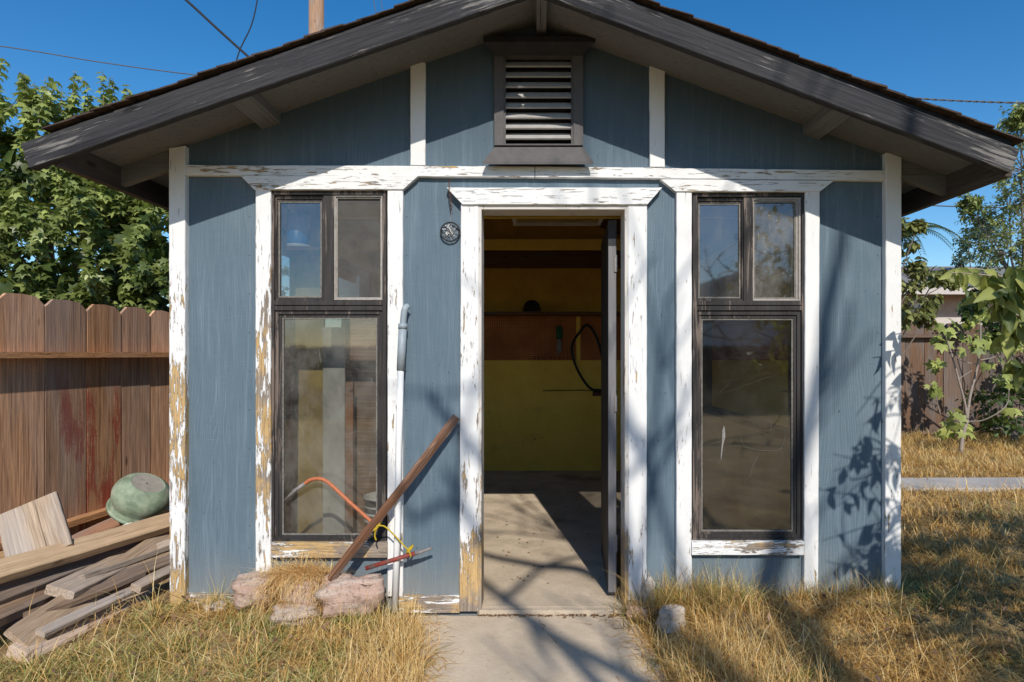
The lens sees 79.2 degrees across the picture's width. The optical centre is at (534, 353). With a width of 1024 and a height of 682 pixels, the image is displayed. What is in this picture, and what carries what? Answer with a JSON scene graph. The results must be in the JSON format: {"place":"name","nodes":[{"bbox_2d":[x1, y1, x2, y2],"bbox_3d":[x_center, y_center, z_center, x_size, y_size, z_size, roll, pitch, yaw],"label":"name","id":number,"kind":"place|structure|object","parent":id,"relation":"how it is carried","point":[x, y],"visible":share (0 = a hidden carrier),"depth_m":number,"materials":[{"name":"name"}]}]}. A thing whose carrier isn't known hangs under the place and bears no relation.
{"place":"outdoors","nodes":[
{"label":"outdoors","id":0,"kind":"place"},
{"bbox_2d":[0,46,196,74],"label":"overhead cable","id":1,"kind":"object","parent":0,"point":[98,61],"visible":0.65,"depth_m":11.99,"materials":[{"name":"black rubber"}]},
{"bbox_2d":[185,0,248,56],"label":"overhead cable","id":2,"kind":"object","parent":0,"point":[216,28],"visible":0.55,"depth_m":6.99,"materials":[{"name":"black rubber"}]},
{"bbox_2d":[236,0,257,59],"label":"overhead cable","id":3,"kind":"object","parent":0,"point":[249,29],"visible":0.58,"depth_m":8.99,"materials":[{"name":"black rubber"}]},
{"bbox_2d":[363,491,375,532],"bbox_3d":[-0.867,0.922,3.530,0.216,0.235,0.216,0,0,0],"label":"bucket","id":4,"kind":"object","parent":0,"point":[370,504],"visible":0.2,"depth_m":3.45,"materials":[{"name":"white plastic"}]},
{"bbox_2d":[0,434,1023,681],"bbox_3d":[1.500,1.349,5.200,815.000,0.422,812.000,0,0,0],"label":"ground","id":5,"kind":"structure","parent":0,"point":[1012,622],"depth_m":2.92,"materials":[{"name":"yellow plant"}]},
{"bbox_2d":[0,551,4,558],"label":"plank","id":6,"kind":"object","parent":5,"relation":"on","point":[2,554],"visible":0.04,"depth_m":3.44,"materials":[{"name":"brown wood"}]},
{"bbox_2d":[0,578,140,634],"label":"plank","id":7,"kind":"object","parent":5,"relation":"on","point":[4,627],"visible":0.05,"depth_m":2.95,"materials":[{"name":"wood"}]},
{"bbox_2d":[0,589,55,625],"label":"plank","id":8,"kind":"object","parent":7,"relation":"on","point":[13,610],"visible":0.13,"depth_m":2.87,"materials":[{"name":"brown wood"}]},
{"bbox_2d":[0,544,137,604],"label":"plank","id":9,"kind":"object","parent":8,"relation":"on","point":[12,590],"visible":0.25,"depth_m":3.06,"materials":[{"name":"brown wood"}]},
{"bbox_2d":[44,548,131,599],"bbox_3d":[-2.291,1.162,3.576,0.148,0.055,1.250,16,-3,-1],"label":"plank","id":10,"kind":"object","parent":8,"relation":"on","point":[72,586],"visible":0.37,"depth_m":3.06,"materials":[{"name":"brown wood"}]},
{"bbox_2d":[0,58,168,313],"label":"tree","id":11,"kind":"object","parent":5,"relation":"on","point":[122,231],"visible":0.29,"depth_m":6.12,"materials":[{"name":"green plant"}]},
{"bbox_2d":[0,293,169,550],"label":"wooden fence","id":12,"kind":"object","parent":5,"relation":"on","point":[84,410],"visible":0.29,"depth_m":4.18,"materials":[{"name":"brown wood"}]},
{"bbox_2d":[6,578,169,663],"bbox_3d":[-2.144,1.302,3.196,0.148,0.059,1.135,20,0,5],"label":"plank","id":13,"kind":"object","parent":5,"relation":"on","point":[43,645],"visible":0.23,"depth_m":2.83,"materials":[{"name":"beige wood"}]},
{"bbox_2d":[3,531,169,645],"bbox_3d":[-2.221,1.174,3.330,0.161,0.043,1.346,44,5,-4],"label":"plank","id":14,"kind":"object","parent":13,"relation":"on","point":[34,621],"visible":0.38,"depth_m":2.86,"materials":[{"name":"brown wood"}]},
{"bbox_2d":[23,568,145,617],"bbox_3d":[-2.194,1.179,3.045,0.079,0.036,0.536,5,5,22],"label":"plank","id":15,"kind":"object","parent":14,"relation":"on","point":[107,586],"visible":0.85,"depth_m":3.08,"materials":[{"name":"wood"}]},
{"bbox_2d":[0,512,169,583],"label":"plank","id":16,"kind":"object","parent":14,"relation":"on","point":[17,566],"visible":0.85,"depth_m":3.23,"materials":[{"name":"brown wood"}]},
{"bbox_2d":[0,491,73,556],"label":"plywood offcut","id":17,"kind":"object","parent":16,"relation":"on","point":[40,522],"visible":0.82,"depth_m":3.22,"materials":[{"name":"beige wood"}]},
{"bbox_2d":[78,545,169,578],"bbox_3d":[-2.234,1.151,3.500,0.099,0.038,0.796,-15,-5,9],"label":"plank","id":18,"kind":"object","parent":14,"relation":"on","point":[124,563],"visible":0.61,"depth_m":3.34,"materials":[{"name":"brown wood"}]},
{"bbox_2d":[156,538,169,548],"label":"plank","id":19,"kind":"object","parent":18,"relation":"on","point":[163,543],"visible":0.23,"depth_m":3.67,"materials":[{"name":"grey wood"}]},
{"bbox_2d":[35,577,169,637],"bbox_3d":[-2.081,1.219,3.157,0.064,0.035,0.897,15,5,11],"label":"plank","id":20,"kind":"object","parent":13,"relation":"on","point":[75,617],"visible":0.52,"depth_m":2.91,"materials":[{"name":"grey wood"}]},
{"bbox_2d":[130,565,169,592],"bbox_3d":[-2.016,1.197,3.371,0.065,0.044,0.458,20,0,4],"label":"plank","id":21,"kind":"object","parent":20,"relation":"on","point":[145,582],"visible":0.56,"depth_m":3.24,"materials":[{"name":"grey wood"}]},
{"bbox_2d":[101,554,169,582],"bbox_3d":[-2.173,1.193,3.424,0.093,0.039,0.762,28,2,9],"label":"plank","id":22,"kind":"object","parent":13,"relation":"on","point":[162,562],"visible":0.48,"depth_m":3.46,"materials":[{"name":"wood"}]},
{"bbox_2d":[72,518,123,538],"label":"plank","id":23,"kind":"object","parent":5,"relation":"on","point":[109,523],"visible":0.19,"depth_m":4.06,"materials":[{"name":"brown wood"}]},
{"label":"trim strip","id":24,"kind":"object","parent":23,"relation":"attached to","visible":0},
{"bbox_2d":[106,473,169,523],"bbox_3d":[-2.609,0.957,4.084,0.369,0.335,0.360,0,0,0],"label":"plant pot","id":25,"kind":"object","parent":24,"relation":"on","point":[134,497],"visible":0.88,"depth_m":3.97,"materials":[{"name":"green ceramic"}]},
{"bbox_2d":[86,515,110,528],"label":"plank","id":26,"kind":"object","parent":5,"relation":"on","point":[98,520],"visible":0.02,"depth_m":4.34,"materials":[{"name":"brown wood"}]},
{"bbox_2d":[203,600,230,612],"bbox_3d":[-1.613,1.292,3.135,0.135,0.072,0.117,0,0,0],"label":"stone","id":27,"kind":"object","parent":5,"relation":"on","point":[216,605],"visible":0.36,"depth_m":3.11,"materials":[{"name":"beige stone"}]},
{"bbox_2d":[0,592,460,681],"bbox_3d":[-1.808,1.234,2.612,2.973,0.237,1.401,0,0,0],"label":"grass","id":28,"kind":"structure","parent":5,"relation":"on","point":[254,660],"depth_m":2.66,"materials":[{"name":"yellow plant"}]},
{"bbox_2d":[0,551,468,681],"bbox_3d":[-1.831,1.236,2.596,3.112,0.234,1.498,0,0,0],"label":"dry grass","id":29,"kind":"structure","parent":5,"relation":"on","point":[185,669],"depth_m":2.65,"materials":[{"name":"yellow plant"}]},
{"bbox_2d":[231,571,276,609],"bbox_3d":[-1.410,1.180,3.099,0.209,0.166,0.165,0,0,0],"label":"stone","id":30,"kind":"object","parent":5,"relation":"on","point":[238,586],"visible":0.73,"depth_m":3.04,"materials":[{"name":"stone"}]},
{"bbox_2d":[230,550,358,632],"bbox_3d":[-1.183,1.130,3.081,0.700,0.381,0.493,0,0,0],"label":"hay","id":31,"kind":"object","parent":5,"relation":"on","point":[286,574],"visible":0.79,"depth_m":3.03,"materials":[{"name":"yellow plant"}]},
{"bbox_2d":[267,602,321,625],"bbox_3d":[-1.165,1.263,3.005,0.251,0.104,0.159,0,0,-15],"label":"stone","id":32,"kind":"object","parent":5,"relation":"on","point":[300,609],"visible":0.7,"depth_m":2.96,"materials":[{"name":"beige stone"}]},
{"bbox_2d":[281,577,319,608],"bbox_3d":[-1.136,1.202,3.080,0.236,0.179,0.175,0,0,0],"label":"stone","id":33,"kind":"object","parent":5,"relation":"on","point":[292,596],"visible":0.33,"depth_m":3.01,"materials":[{"name":"stone"}]},
{"bbox_2d":[213,590,402,635],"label":"weeds","id":34,"kind":"object","parent":5,"relation":"on","point":[347,622],"visible":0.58,"depth_m":2.95,"materials":[{"name":"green plant"}]},
{"bbox_2d":[308,0,323,33],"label":"utility pole","id":35,"kind":"object","parent":5,"relation":"on","point":[316,15],"depth_m":13.86,"materials":[{"name":"brown wood"}]},
{"bbox_2d":[313,573,384,617],"bbox_3d":[-0.902,1.189,3.047,0.327,0.207,0.174,0,0,-6],"label":"stone","id":36,"kind":"object","parent":5,"relation":"on","point":[343,588],"visible":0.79,"depth_m":2.98,"materials":[{"name":"stone"}]},
{"bbox_2d":[327,414,459,579],"bbox_3d":[-0.696,0.710,3.083,0.039,0.993,0.055,31,-9,43],"label":"wooden stake","id":37,"kind":"object","parent":36,"relation":"on","point":[394,497],"visible":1,"depth_m":3.07,"materials":[{"name":"brown wood"}]},
{"bbox_2d":[373,521,413,556],"bbox_3d":[-0.709,0.915,3.087,0.204,0.200,0.066,0,0,-3],"label":"rope","id":38,"kind":"object","parent":37,"relation":"attached to","point":[409,549],"visible":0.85,"depth_m":3.08,"materials":[{"name":"yellow fabric"}]},
{"bbox_2d":[365,547,432,570],"bbox_3d":[-0.681,1.027,3.103,0.336,0.118,0.023,0,0,-1],"label":"red rod","id":39,"kind":"object","parent":36,"relation":"on","point":[390,560],"visible":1,"depth_m":3.09,"materials":[{"name":"paint"}]},
{"bbox_2d":[299,588,454,681],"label":"straw","id":40,"kind":"object","parent":5,"relation":"on","point":[396,643],"visible":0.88,"depth_m":2.66,"materials":[{"name":"yellow plant"}]},
{"bbox_2d":[391,303,409,611],"bbox_3d":[-0.680,0.519,3.134,0.047,1.553,0.101,0,0,44],"label":"plastic pipe","id":41,"kind":"object","parent":5,"relation":"on","point":[402,335],"visible":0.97,"depth_m":3.12,"materials":[{"name":"white plastic"}]},
{"bbox_2d":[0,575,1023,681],"bbox_3d":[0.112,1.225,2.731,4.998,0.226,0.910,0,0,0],"label":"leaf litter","id":42,"kind":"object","parent":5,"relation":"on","point":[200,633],"visible":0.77,"depth_m":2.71,"materials":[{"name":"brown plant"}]},
{"bbox_2d":[21,0,1023,615],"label":"garden shed","id":43,"kind":"structure","parent":5,"relation":"on","point":[723,278],"depth_m":3.20,"materials":[{"name":"blue paint"}]},
{"bbox_2d":[284,319,291,532],"bbox_3d":[-1.409,0.439,3.505,0.074,1.374,0.050,0,0,0],"label":"board","id":44,"kind":"object","parent":43,"relation":"on","point":[287,425],"visible":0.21,"depth_m":3.50,"materials":[{"name":"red wood"}]},
{"bbox_2d":[284,210,310,246],"bbox_3d":[-1.310,-0.684,3.420,0.140,0.202,0.140,0,0,0],"label":"blue bucket","id":45,"kind":"object","parent":43,"relation":"on","point":[297,228],"visible":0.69,"depth_m":3.37,"materials":[{"name":"plastic"}]},
{"bbox_2d":[289,204,324,532],"bbox_3d":[-1.316,0.139,3.575,0.215,2.014,0.070,0,0,0],"label":"panel","id":46,"kind":"object","parent":43,"relation":"on","point":[307,379],"visible":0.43,"depth_m":3.56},
{"bbox_2d":[282,228,370,326],"bbox_3d":[-1.841,-0.140,5.525,0.113,1.500,2.450,0,0,0],"label":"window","id":47,"kind":"structure","parent":43,"relation":"in","point":[285,259],"depth_m":5.80,"materials":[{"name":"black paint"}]},
{"bbox_2d":[284,477,371,521],"bbox_3d":[-1.038,0.747,3.143,0.500,0.240,0.025,0,0,9],"label":"bow saw frame","id":48,"kind":"object","parent":43,"relation":"on","point":[342,495],"visible":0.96,"depth_m":3.14,"materials":[{"name":"orange paint"}]},
{"bbox_2d":[272,191,387,541],"bbox_3d":[-1.064,0.064,3.236,0.601,1.823,0.099,0,0,0],"label":"window","id":49,"kind":"structure","parent":43,"relation":"in","point":[327,305],"depth_m":3.20,"materials":[{"name":"black paint"}]},
{"bbox_2d":[323,327,345,532],"bbox_3d":[-1.147,0.509,3.540,0.144,1.324,0.080,0,0,0],"label":"board","id":50,"kind":"object","parent":43,"relation":"on","point":[334,359],"visible":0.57,"depth_m":3.53,"materials":[{"name":"beige wood"}]},
{"bbox_2d":[345,382,353,532],"bbox_3d":[-1.045,0.664,3.500,0.051,1.010,0.060,0,0,0],"label":"board","id":51,"kind":"object","parent":43,"relation":"on","point":[349,454],"visible":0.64,"depth_m":3.49,"materials":[{"name":"red wood"}]},
{"bbox_2d":[341,300,381,532],"bbox_3d":[-0.959,0.462,3.655,0.375,1.563,0.070,0,0,0],"label":"panel","id":52,"kind":"object","parent":43,"relation":"on","point":[361,344],"visible":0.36,"depth_m":3.65,"materials":[{"name":"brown wood"}]},
{"bbox_2d":[440,179,459,241],"bbox_3d":[-0.434,-0.733,3.163,0.105,0.313,0.047,0,0,0],"label":"hanging ornament","id":53,"kind":"object","parent":43,"relation":"hanging from","point":[446,232],"visible":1,"depth_m":3.18,"materials":[{"name":"black paint"}]},
{"bbox_2d":[522,300,540,311],"bbox_3d":[-0.030,-0.526,6.800,0.240,0.135,0.240,0,0,0],"label":"cap","id":54,"kind":"object","parent":43,"relation":"on","point":[531,306],"visible":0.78,"depth_m":6.72,"materials":[{"name":"black rubber"}]},
{"bbox_2d":[512,219,602,225],"bbox_3d":[0.199,-1.405,5.000,0.778,0.507,1.100,0,0,0],"label":"ceiling light","id":55,"kind":"object","parent":43,"relation":"hanging from","point":[557,222],"visible":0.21,"depth_m":5.52,"materials":[{"name":"white plastic"}]},
{"bbox_2d":[556,326,562,353],"bbox_3d":[0.279,-0.154,6.910,0.076,0.312,0.073,0,0,0],"label":"hand tool","id":56,"kind":"object","parent":43,"relation":"hanging from","point":[559,333],"visible":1,"depth_m":6.88,"materials":[{"name":"grey metal"}]},
{"bbox_2d":[571,324,600,392],"bbox_3d":[0.607,0.048,6.880,0.412,0.771,0.030,0,0,0],"label":"hose","id":57,"kind":"object","parent":43,"relation":"attached to","point":[572,353],"visible":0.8,"depth_m":6.87,"materials":[{"name":"black rubber"}]},
{"bbox_2d":[601,220,616,593],"bbox_3d":[0.439,0.285,3.690,0.048,2.010,0.752,0,0,3],"label":"door","id":58,"kind":"structure","parent":43,"relation":"in","point":[608,245],"depth_m":3.32,"materials":[{"name":"paint"}]},
{"bbox_2d":[700,226,790,440],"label":"wall","id":59,"kind":"structure","parent":43,"relation":"in","point":[747,363],"depth_m":5.21,"materials":[{"name":"black paint"}]},
{"bbox_2d":[692,193,803,539],"bbox_3d":[1.108,0.067,3.236,0.583,1.809,0.099,0,0,0],"label":"window","id":60,"kind":"structure","parent":43,"relation":"in","point":[746,306],"depth_m":3.20,"materials":[{"name":"black paint"}]},
{"bbox_2d":[184,558,914,617],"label":"weeds","id":61,"kind":"object","parent":5,"relation":"on","point":[769,592],"visible":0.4,"depth_m":3.13,"materials":[{"name":"yellow plant"}]},
{"bbox_2d":[477,487,621,618],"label":"leaf litter","id":62,"kind":"object","parent":5,"relation":"on","point":[527,614],"visible":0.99,"depth_m":3.15,"materials":[{"name":"brown plant"}]},
{"bbox_2d":[625,600,659,621],"bbox_3d":[0.558,1.293,3.097,0.214,0.080,0.108,0,0,21],"label":"stone","id":63,"kind":"object","parent":5,"relation":"on","point":[637,607],"visible":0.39,"depth_m":3.07,"materials":[{"name":"stone"}]},
{"bbox_2d":[641,576,654,601],"bbox_3d":[0.581,1.205,3.150,0.072,0.142,0.066,0,0,0],"label":"stone","id":64,"kind":"object","parent":5,"relation":"on","point":[648,582],"visible":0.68,"depth_m":3.12,"materials":[{"name":"grey stone"}]},
{"bbox_2d":[656,604,686,633],"bbox_3d":[0.657,1.283,2.946,0.132,0.169,0.116,0,0,-16],"label":"stone","id":65,"kind":"object","parent":5,"relation":"on","point":[672,613],"visible":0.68,"depth_m":2.91,"materials":[{"name":"grey stone"}]},
{"bbox_2d":[593,547,785,645],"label":"weeds","id":66,"kind":"object","parent":5,"relation":"on","point":[671,600],"visible":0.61,"depth_m":3.04,"materials":[{"name":"yellow plant"}]},
{"bbox_2d":[601,524,1023,681],"bbox_3d":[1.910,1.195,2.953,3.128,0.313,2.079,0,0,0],"label":"grass","id":67,"kind":"structure","parent":5,"relation":"on","point":[853,614],"depth_m":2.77,"materials":[{"name":"yellow plant"}]},
{"bbox_2d":[901,217,959,357],"bbox_3d":[4.332,-0.223,7.293,1.465,2.910,1.231,0,0,-27],"label":"tree","id":68,"kind":"object","parent":5,"relation":"on","point":[918,270],"visible":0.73,"depth_m":6.92,"materials":[{"name":"green plant"}]},
{"bbox_2d":[903,222,958,255],"bbox_3d":[13.907,-1.783,24.001,4.837,6.185,4.889,0,0,0],"label":"palm tree","id":69,"kind":"object","parent":5,"relation":"on","point":[910,236],"visible":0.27,"depth_m":23.74,"materials":[{"name":"green plant"}]},
{"bbox_2d":[901,266,1020,325],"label":"house","id":70,"kind":"structure","parent":5,"relation":"on","point":[948,307],"depth_m":14.60,"materials":[{"name":"paint"}]},
{"bbox_2d":[912,301,920,310],"bbox_3d":[9.041,-1.097,14.584,0.280,0.310,0.027,0,0,0],"label":"window","id":71,"kind":"structure","parent":70,"relation":"in","point":[916,304],"depth_m":14.59,"materials":[{"name":"paint"}]},
{"bbox_2d":[901,323,1023,435],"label":"wooden fence","id":72,"kind":"object","parent":5,"relation":"on","point":[919,407],"visible":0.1,"depth_m":8.91,"materials":[{"name":"brown wood"}]},
{"bbox_2d":[923,308,1023,453],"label":"fig sapling","id":73,"kind":"object","parent":5,"relation":"on","point":[935,390],"visible":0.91,"depth_m":7.39,"materials":[{"name":"green plant"}]},
{"bbox_2d":[938,266,1023,391],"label":"fruit tree","id":74,"kind":"object","parent":5,"relation":"on","point":[1004,294],"visible":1,"depth_m":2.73,"materials":[{"name":"green plant"}]},
{"bbox_2d":[950,225,1012,274],"bbox_3d":[11.482,-1.116,16.176,1.868,4.874,1.202,0,0,-12],"label":"tree","id":75,"kind":"object","parent":5,"relation":"on","point":[962,260],"visible":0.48,"depth_m":16.08,"materials":[{"name":"green plant"}]},
{"bbox_2d":[954,101,1023,274],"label":"tree","id":76,"kind":"object","parent":5,"relation":"on","point":[969,205],"visible":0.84,"depth_m":9.30,"materials":[{"name":"green plant"}]},
{"bbox_2d":[954,269,1023,442],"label":"shrub","id":77,"kind":"object","parent":5,"relation":"on","point":[1013,428],"visible":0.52,"depth_m":7.66,"materials":[{"name":"green plant"}]},
{"bbox_2d":[0,0,1023,306],"label":"sky","id":78,"kind":"structure","parent":0,"point":[972,50],"materials":[{"name":"blue"}]},
{"bbox_2d":[413,615,666,681],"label":"path","id":79,"kind":"structure","parent":0,"point":[517,648],"depth_m":2.78,"materials":[{"name":"concrete"}]},
{"bbox_2d":[407,611,681,681],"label":"straw litter","id":80,"kind":"object","parent":79,"relation":"on","point":[577,621],"visible":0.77,"depth_m":2.75,"materials":[{"name":"beige plant"}]},
{"bbox_2d":[901,427,1023,557],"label":"grass","id":81,"kind":"structure","parent":0,"point":[987,533],"depth_m":5.21,"materials":[{"name":"yellow plant"}]},
{"bbox_2d":[901,477,1023,491],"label":"pavement","id":82,"kind":"structure","parent":0,"point":[942,482],"depth_m":5.66,"materials":[{"name":"concrete"}]},
{"bbox_2d":[934,205,1003,207],"bbox_3d":[12.226,-3.878,16.000,7.952,0.331,0.031,0,0,0],"label":"overhead cable","id":83,"kind":"object","parent":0,"point":[955,206],"visible":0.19,"depth_m":15.99,"materials":[{"name":"black rubber"}]},
{"bbox_2d":[916,97,1023,103],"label":"overhead cable","id":84,"kind":"object","parent":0,"point":[1008,102],"visible":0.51,"depth_m":7.99,"materials":[{"name":"black rubber"}]}
]}

